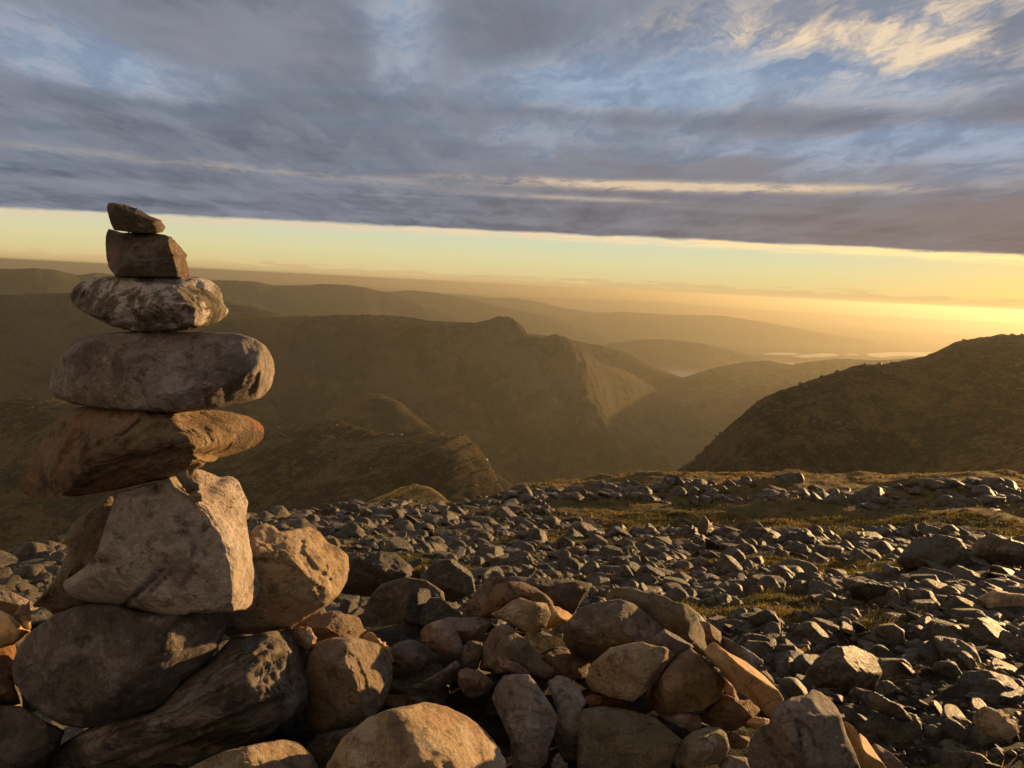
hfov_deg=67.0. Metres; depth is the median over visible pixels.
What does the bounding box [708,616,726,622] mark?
field rock
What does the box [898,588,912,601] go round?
field rock
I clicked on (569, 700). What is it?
boulder
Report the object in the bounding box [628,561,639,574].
field rock
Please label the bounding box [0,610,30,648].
boulder
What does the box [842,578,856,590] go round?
field rock
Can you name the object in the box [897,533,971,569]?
field boulder
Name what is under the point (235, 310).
knoll
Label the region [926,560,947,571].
field rock
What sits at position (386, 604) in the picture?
field boulder
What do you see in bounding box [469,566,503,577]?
field rock
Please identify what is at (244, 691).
cairn stone
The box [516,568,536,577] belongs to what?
field rock
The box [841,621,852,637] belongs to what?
field rock
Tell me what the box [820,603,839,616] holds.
field rock
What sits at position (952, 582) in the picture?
field rock
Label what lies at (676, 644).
boulder
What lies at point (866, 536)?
field boulder
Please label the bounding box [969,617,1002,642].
field rock
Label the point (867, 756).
boulder
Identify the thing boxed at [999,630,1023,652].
field rock
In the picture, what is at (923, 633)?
field rock
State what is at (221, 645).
rubble stone
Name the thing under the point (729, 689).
boulder
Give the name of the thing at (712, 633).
boulder
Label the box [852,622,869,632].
field rock
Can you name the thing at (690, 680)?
boulder
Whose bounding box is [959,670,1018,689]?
field rock
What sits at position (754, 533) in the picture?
field boulder
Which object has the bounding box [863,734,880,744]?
field rock
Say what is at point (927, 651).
field rock
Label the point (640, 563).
field rock
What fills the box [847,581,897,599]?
field boulder
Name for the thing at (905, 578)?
field rock
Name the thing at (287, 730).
rubble stone
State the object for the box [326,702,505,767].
boulder
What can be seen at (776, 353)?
lake
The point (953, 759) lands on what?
field rock
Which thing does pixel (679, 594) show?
field rock
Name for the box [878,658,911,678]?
field rock
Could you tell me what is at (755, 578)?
field rock
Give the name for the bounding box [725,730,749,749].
boulder
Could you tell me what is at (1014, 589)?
field rock
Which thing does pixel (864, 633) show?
field rock
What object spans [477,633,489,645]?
rubble stone
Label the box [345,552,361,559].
field rock
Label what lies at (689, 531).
field boulder
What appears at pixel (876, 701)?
field boulder
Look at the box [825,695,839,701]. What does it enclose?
field rock
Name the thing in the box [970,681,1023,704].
field rock
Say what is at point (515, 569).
field rock
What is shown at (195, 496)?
boulder
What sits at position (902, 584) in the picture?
field rock
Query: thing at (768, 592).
grass
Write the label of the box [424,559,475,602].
field boulder
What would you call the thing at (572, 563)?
field rock
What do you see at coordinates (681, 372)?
lake
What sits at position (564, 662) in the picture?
boulder
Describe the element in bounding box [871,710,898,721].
field rock
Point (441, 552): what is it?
field rock
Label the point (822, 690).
field rock
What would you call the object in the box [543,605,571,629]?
boulder
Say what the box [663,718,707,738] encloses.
rubble stone
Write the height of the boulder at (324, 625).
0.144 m
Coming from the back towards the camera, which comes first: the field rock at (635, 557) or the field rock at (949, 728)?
the field rock at (635, 557)
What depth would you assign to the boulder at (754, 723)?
2.11 m
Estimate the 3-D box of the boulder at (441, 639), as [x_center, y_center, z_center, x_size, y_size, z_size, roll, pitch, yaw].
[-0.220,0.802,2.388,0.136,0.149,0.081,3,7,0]
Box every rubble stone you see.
[196,748,233,763]
[215,640,228,654]
[224,632,252,638]
[256,717,296,743]
[389,662,450,705]
[402,615,419,624]
[404,588,430,628]
[419,597,461,625]
[426,641,490,682]
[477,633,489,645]
[486,624,494,632]
[489,673,548,691]
[536,678,551,689]
[539,647,567,654]
[575,667,621,700]
[583,690,598,697]
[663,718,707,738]
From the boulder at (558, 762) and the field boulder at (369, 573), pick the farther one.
the field boulder at (369, 573)
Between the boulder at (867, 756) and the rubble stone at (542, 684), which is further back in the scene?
the rubble stone at (542, 684)
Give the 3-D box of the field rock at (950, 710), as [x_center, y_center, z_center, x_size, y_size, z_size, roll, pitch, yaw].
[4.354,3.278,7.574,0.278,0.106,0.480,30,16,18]
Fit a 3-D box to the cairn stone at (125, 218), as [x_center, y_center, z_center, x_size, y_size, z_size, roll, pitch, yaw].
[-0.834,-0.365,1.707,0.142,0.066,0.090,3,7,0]
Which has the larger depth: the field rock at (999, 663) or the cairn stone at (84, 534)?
the field rock at (999, 663)
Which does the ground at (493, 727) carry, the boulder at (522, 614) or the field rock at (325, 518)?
the field rock at (325, 518)
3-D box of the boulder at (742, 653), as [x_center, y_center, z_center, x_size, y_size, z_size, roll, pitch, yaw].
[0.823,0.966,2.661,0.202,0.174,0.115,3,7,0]
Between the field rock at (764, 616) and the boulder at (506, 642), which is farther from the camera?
the field rock at (764, 616)
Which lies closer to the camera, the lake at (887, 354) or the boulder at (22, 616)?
the boulder at (22, 616)
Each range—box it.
[0,268,469,321]
[274,284,1023,332]
[388,290,617,343]
[440,293,874,344]
[812,329,990,339]
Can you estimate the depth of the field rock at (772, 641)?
10.49 m
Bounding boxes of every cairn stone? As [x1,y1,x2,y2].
[12,604,228,727]
[24,406,263,498]
[33,496,113,614]
[47,630,309,767]
[49,331,274,412]
[63,469,259,615]
[70,276,227,331]
[105,229,189,276]
[107,203,164,233]
[225,523,348,634]
[303,636,392,732]
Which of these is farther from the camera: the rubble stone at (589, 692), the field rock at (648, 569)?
the field rock at (648, 569)
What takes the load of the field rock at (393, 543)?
on the ground at (493, 727)
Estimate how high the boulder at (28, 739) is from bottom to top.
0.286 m
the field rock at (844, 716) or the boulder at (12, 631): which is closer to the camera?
the boulder at (12, 631)
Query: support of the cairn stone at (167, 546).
on the cairn stone at (88, 666)
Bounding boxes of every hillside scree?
[0,398,498,532]
[680,333,1023,473]
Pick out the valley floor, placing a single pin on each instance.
(684, 452)
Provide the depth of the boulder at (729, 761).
1.89 m
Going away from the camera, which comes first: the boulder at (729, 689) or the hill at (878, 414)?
the boulder at (729, 689)
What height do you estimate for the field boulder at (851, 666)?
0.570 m
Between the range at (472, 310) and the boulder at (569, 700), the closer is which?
the boulder at (569, 700)
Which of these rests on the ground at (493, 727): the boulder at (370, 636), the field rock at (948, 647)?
the field rock at (948, 647)
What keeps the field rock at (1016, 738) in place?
on the ground at (493, 727)
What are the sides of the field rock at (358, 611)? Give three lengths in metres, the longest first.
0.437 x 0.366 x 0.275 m
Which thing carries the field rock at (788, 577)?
on the ground at (493, 727)
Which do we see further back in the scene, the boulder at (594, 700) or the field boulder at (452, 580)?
the field boulder at (452, 580)
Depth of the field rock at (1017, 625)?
11.12 m
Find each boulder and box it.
[0,590,38,615]
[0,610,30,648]
[0,644,20,704]
[0,705,64,767]
[13,600,31,635]
[176,468,201,493]
[186,490,203,502]
[189,739,317,767]
[286,626,316,650]
[291,611,366,648]
[307,725,357,767]
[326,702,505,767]
[341,551,411,596]
[361,577,444,627]
[363,632,393,662]
[378,695,427,711]
[391,639,435,677]
[411,660,459,689]
[420,619,461,662]
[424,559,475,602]
[446,617,491,643]
[457,668,495,698]
[461,576,504,617]
[461,640,482,669]
[479,581,553,618]
[479,624,557,679]
[491,597,550,632]
[492,674,557,767]
[496,657,529,674]
[502,576,590,613]
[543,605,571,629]
[543,648,589,680]
[548,675,586,761]
[551,753,567,767]
[563,599,662,661]
[577,706,681,767]
[585,641,675,701]
[585,694,627,708]
[605,587,706,655]
[646,648,724,713]
[651,629,693,656]
[659,712,701,732]
[672,726,729,767]
[679,524,699,537]
[696,694,759,731]
[697,516,713,536]
[700,621,721,645]
[704,642,783,716]
[719,755,749,767]
[722,636,773,683]
[723,677,738,698]
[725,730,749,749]
[738,527,780,540]
[746,717,769,729]
[747,689,859,767]
[776,530,816,545]
[806,645,881,688]
[839,531,882,543]
[843,721,885,767]
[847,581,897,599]
[848,687,912,721]
[871,744,906,767]
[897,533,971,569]
[970,534,1023,565]
[972,706,1019,740]
[977,591,1023,608]
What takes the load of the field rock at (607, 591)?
on the ground at (493, 727)
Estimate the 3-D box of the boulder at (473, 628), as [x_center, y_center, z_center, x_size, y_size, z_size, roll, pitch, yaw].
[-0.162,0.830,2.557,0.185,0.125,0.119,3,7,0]
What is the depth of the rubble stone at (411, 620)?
2.83 m
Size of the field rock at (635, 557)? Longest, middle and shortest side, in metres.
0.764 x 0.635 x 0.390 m
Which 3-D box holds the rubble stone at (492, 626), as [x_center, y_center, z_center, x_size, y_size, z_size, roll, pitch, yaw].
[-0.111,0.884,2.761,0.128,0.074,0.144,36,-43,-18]
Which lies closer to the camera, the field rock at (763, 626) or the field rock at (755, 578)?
the field rock at (763, 626)
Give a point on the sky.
(861, 155)
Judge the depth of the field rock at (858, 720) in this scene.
7.49 m
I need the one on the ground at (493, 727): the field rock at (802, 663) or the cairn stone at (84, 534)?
the field rock at (802, 663)
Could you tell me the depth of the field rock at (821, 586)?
14.40 m
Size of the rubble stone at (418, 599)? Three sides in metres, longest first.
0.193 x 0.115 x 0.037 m
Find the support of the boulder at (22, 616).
on the boulder at (12, 631)
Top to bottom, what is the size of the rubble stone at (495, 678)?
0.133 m
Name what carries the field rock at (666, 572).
on the ground at (493, 727)
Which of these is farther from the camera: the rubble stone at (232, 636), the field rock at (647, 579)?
the field rock at (647, 579)
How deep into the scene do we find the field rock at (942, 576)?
15.97 m
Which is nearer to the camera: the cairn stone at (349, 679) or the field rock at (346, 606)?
the cairn stone at (349, 679)
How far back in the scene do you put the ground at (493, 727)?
20.05 m
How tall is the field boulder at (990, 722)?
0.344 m
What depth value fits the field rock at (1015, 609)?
12.14 m
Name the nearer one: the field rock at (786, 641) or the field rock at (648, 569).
the field rock at (786, 641)
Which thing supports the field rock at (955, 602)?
on the ground at (493, 727)
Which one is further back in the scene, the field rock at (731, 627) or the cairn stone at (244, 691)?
the field rock at (731, 627)
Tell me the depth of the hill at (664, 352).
7518.59 m
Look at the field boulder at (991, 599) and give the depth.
12.18 m
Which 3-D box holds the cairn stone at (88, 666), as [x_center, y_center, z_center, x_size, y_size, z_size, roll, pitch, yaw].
[-0.971,0.690,1.881,0.566,0.396,0.325,3,7,0]
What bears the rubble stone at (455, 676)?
on the ground at (493, 727)
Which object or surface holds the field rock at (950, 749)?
on the ground at (493, 727)
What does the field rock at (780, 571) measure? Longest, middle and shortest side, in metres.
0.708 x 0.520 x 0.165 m
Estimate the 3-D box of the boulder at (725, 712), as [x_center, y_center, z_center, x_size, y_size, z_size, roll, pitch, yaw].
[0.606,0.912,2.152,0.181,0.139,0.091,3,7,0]
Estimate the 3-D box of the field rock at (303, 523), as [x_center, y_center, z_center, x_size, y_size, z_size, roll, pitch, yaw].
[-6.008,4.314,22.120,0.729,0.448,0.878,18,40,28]
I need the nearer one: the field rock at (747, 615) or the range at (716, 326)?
the field rock at (747, 615)
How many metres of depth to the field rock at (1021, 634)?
10.56 m
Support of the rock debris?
on the ground at (493, 727)
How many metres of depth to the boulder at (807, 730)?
1.69 m
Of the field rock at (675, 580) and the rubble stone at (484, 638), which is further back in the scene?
the field rock at (675, 580)
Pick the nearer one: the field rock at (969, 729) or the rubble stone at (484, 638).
the rubble stone at (484, 638)
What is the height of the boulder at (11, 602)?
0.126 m
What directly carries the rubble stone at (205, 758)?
on the ground at (493, 727)
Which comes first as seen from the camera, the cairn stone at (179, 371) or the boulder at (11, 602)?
the cairn stone at (179, 371)
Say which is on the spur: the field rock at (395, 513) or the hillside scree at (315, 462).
the hillside scree at (315, 462)
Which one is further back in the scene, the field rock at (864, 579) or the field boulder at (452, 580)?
the field rock at (864, 579)
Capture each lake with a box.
[667,368,698,377]
[765,352,797,354]
[792,353,838,357]
[866,352,933,357]
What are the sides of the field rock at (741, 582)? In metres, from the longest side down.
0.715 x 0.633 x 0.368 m
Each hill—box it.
[528,334,681,387]
[603,339,767,367]
[654,358,908,426]
[677,334,1023,474]
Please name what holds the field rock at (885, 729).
on the ground at (493, 727)
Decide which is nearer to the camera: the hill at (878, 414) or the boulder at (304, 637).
the boulder at (304, 637)
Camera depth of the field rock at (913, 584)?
14.14 m
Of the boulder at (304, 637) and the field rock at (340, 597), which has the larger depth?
the field rock at (340, 597)
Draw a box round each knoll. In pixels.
[223,302,284,318]
[366,484,449,503]
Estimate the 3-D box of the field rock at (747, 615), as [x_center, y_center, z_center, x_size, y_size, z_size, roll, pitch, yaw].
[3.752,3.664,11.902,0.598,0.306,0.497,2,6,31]
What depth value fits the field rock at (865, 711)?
7.87 m
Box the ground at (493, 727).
[13,469,1023,767]
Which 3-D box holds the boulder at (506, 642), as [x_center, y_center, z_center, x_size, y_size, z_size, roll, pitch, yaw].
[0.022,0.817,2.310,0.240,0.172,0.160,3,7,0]
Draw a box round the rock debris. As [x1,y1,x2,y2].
[0,470,1023,766]
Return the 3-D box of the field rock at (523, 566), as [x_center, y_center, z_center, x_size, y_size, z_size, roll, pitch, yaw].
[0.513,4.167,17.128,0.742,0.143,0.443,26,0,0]
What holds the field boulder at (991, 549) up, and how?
on the ground at (493, 727)
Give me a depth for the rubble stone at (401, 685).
2.27 m
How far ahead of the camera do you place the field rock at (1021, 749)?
6.78 m
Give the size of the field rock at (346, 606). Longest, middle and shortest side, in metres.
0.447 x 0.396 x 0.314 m
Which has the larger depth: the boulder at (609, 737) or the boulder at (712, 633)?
the boulder at (712, 633)
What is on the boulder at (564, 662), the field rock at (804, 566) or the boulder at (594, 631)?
the boulder at (594, 631)
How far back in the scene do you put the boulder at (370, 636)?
2.10 m
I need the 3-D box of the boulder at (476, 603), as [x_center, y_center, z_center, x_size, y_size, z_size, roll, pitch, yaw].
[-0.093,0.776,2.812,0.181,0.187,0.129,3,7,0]
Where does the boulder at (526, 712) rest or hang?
on the ground at (493, 727)
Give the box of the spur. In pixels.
[0,398,503,551]
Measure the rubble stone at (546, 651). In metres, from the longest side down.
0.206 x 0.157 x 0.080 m
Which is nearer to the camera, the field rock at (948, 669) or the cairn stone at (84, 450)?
the cairn stone at (84, 450)
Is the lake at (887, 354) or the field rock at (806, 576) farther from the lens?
the lake at (887, 354)
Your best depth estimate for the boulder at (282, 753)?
1.52 m
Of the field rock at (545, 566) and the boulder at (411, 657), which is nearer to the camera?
the boulder at (411, 657)
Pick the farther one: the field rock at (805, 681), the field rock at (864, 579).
the field rock at (864, 579)
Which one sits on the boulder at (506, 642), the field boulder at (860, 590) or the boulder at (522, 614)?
the boulder at (522, 614)
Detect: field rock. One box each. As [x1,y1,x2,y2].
[12,542,55,554]
[267,505,290,519]
[299,521,316,529]
[317,515,332,520]
[326,538,337,546]
[333,593,359,602]
[339,598,357,613]
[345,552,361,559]
[348,607,363,618]
[358,596,369,604]
[382,536,412,550]
[383,508,404,518]
[406,514,420,523]
[407,558,422,566]
[409,538,425,544]
[432,551,459,558]
[446,601,458,608]
[450,548,465,556]
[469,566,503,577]
[474,546,503,556]
[484,553,495,559]
[490,506,516,518]
[504,572,516,575]
[507,550,533,567]
[512,566,521,572]
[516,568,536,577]
[520,564,541,571]
[533,564,554,569]
[546,554,559,559]
[556,557,581,570]
[601,588,611,597]
[619,573,656,586]
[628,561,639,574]
[629,557,643,565]
[630,554,640,560]
[634,564,664,578]
[655,567,675,576]
[663,576,691,588]
[663,587,688,602]
[677,549,691,554]
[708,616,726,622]
[717,619,742,633]
[723,624,738,633]
[726,579,744,587]
[735,628,755,635]
[739,612,757,619]
[742,634,764,640]
[743,640,773,656]
[747,574,785,587]
[749,609,778,626]
[754,635,777,648]
[759,621,780,628]
[770,565,796,583]
[776,565,797,579]
[778,559,817,572]
[780,632,795,638]
[784,639,799,651]
[790,635,804,642]
[793,654,818,674]
[794,572,822,580]
[794,621,828,645]
[794,674,811,690]
[805,673,850,693]
[808,579,839,595]
[808,595,833,602]
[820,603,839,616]
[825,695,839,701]
[839,576,878,583]
[839,710,853,725]
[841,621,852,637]
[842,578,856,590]
[850,713,866,734]
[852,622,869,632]
[852,705,878,718]
[858,631,872,636]
[860,632,894,645]
[860,716,898,743]
[862,682,886,696]
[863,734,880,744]
[865,644,895,657]
[871,623,904,644]
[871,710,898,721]
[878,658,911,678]
[891,713,923,742]
[892,582,905,587]
[896,576,912,582]
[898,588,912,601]
[899,662,916,676]
[907,580,927,588]
[908,638,923,647]
[910,574,939,581]
[916,566,954,581]
[917,618,964,640]
[918,640,939,661]
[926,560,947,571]
[932,636,975,659]
[932,660,961,680]
[938,717,969,742]
[939,751,990,767]
[942,579,975,585]
[942,746,970,751]
[943,596,987,610]
[943,704,964,717]
[958,760,1001,767]
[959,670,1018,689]
[960,651,979,670]
[964,726,973,732]
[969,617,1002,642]
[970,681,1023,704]
[970,721,1019,740]
[983,578,1019,588]
[988,606,1023,613]
[988,657,1017,671]
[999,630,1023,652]
[1004,586,1023,593]
[1009,623,1021,629]
[1013,747,1023,753]
[1018,628,1023,638]
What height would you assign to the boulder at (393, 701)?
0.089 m
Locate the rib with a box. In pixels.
[311,393,512,490]
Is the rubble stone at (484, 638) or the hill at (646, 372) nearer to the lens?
the rubble stone at (484, 638)
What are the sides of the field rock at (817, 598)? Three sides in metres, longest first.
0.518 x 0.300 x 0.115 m
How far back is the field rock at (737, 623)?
11.28 m
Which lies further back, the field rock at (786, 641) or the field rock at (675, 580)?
the field rock at (675, 580)
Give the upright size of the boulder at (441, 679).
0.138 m
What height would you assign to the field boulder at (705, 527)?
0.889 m
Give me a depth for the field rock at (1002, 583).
14.84 m
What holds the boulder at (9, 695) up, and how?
on the boulder
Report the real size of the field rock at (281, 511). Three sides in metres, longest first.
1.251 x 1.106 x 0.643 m
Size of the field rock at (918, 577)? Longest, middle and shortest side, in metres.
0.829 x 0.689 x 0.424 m
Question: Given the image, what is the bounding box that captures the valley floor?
[0,268,1023,471]
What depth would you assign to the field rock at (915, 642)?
10.21 m
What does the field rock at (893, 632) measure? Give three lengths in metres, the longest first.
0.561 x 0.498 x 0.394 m
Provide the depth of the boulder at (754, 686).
1.99 m
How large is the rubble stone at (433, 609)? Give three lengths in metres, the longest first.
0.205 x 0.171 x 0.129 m
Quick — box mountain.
[0,293,718,485]
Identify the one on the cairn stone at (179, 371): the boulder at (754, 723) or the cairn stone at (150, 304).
the cairn stone at (150, 304)
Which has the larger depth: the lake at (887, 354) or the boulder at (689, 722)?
the lake at (887, 354)
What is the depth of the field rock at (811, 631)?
10.90 m
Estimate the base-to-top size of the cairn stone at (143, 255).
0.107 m
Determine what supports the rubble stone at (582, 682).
on the ground at (493, 727)
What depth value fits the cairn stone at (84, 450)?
1.72 m
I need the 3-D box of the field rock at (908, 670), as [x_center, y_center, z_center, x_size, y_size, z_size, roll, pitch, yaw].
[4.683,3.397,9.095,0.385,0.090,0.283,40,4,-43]
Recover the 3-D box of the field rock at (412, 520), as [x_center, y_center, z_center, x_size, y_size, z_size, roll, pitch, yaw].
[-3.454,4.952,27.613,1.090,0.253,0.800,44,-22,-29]
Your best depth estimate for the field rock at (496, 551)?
19.47 m
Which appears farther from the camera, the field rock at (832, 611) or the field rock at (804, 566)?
the field rock at (804, 566)
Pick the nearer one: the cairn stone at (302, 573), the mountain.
the cairn stone at (302, 573)
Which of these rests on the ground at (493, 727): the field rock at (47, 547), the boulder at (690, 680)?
the field rock at (47, 547)
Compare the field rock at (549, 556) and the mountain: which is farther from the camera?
the mountain
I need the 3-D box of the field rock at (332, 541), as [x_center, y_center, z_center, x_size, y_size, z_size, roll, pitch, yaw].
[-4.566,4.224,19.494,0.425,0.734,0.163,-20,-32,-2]
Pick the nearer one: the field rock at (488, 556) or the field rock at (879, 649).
the field rock at (879, 649)
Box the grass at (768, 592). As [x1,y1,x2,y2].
[0,468,1023,767]
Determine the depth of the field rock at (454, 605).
12.17 m
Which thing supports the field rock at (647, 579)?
on the ground at (493, 727)
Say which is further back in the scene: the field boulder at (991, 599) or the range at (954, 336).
the range at (954, 336)
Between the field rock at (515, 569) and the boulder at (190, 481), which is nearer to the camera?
the boulder at (190, 481)
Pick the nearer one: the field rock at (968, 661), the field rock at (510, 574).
the field rock at (968, 661)
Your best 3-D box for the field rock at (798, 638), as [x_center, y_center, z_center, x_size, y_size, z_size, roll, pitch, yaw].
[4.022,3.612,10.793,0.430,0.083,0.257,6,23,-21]
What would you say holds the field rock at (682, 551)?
on the ground at (493, 727)
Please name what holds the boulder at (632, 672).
on the boulder at (594, 700)
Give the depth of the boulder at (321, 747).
1.92 m
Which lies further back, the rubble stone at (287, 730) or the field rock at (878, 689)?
the field rock at (878, 689)
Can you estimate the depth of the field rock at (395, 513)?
29.79 m
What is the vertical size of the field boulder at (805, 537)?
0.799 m
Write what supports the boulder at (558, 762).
on the ground at (493, 727)
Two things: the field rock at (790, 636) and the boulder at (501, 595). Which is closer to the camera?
the boulder at (501, 595)
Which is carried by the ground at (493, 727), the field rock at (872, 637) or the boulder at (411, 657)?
the field rock at (872, 637)
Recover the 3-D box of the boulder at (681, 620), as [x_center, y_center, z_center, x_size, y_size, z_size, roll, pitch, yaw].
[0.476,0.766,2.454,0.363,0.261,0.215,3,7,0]
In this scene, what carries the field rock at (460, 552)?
on the ground at (493, 727)
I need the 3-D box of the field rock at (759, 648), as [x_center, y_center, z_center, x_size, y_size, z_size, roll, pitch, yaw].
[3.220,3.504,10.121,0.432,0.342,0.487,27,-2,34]
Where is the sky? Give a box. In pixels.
[0,0,1023,319]
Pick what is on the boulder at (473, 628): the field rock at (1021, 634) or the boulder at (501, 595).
the boulder at (501, 595)
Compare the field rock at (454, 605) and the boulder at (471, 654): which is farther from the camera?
the field rock at (454, 605)
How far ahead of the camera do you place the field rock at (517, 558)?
18.45 m
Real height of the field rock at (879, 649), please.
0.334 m
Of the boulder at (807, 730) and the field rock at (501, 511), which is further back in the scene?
the field rock at (501, 511)
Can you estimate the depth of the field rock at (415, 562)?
17.59 m
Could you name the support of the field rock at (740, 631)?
on the ground at (493, 727)
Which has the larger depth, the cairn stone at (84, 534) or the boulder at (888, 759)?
the boulder at (888, 759)
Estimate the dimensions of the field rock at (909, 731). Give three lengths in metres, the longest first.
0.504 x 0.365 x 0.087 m
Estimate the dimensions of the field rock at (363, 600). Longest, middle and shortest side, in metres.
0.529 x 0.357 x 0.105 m
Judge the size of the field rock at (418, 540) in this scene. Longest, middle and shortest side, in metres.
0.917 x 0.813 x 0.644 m
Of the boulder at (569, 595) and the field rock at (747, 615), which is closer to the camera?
the boulder at (569, 595)
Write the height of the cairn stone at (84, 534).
0.333 m
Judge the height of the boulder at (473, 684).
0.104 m
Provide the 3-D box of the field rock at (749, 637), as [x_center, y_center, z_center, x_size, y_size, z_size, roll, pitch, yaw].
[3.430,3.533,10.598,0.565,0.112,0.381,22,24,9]
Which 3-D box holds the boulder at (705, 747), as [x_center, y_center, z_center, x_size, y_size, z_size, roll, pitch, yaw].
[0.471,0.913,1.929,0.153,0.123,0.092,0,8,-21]
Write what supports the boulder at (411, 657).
on the rubble stone at (401, 685)
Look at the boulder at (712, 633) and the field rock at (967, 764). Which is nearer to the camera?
the boulder at (712, 633)
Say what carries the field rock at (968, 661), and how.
on the ground at (493, 727)
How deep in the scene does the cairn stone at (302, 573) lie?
1.95 m

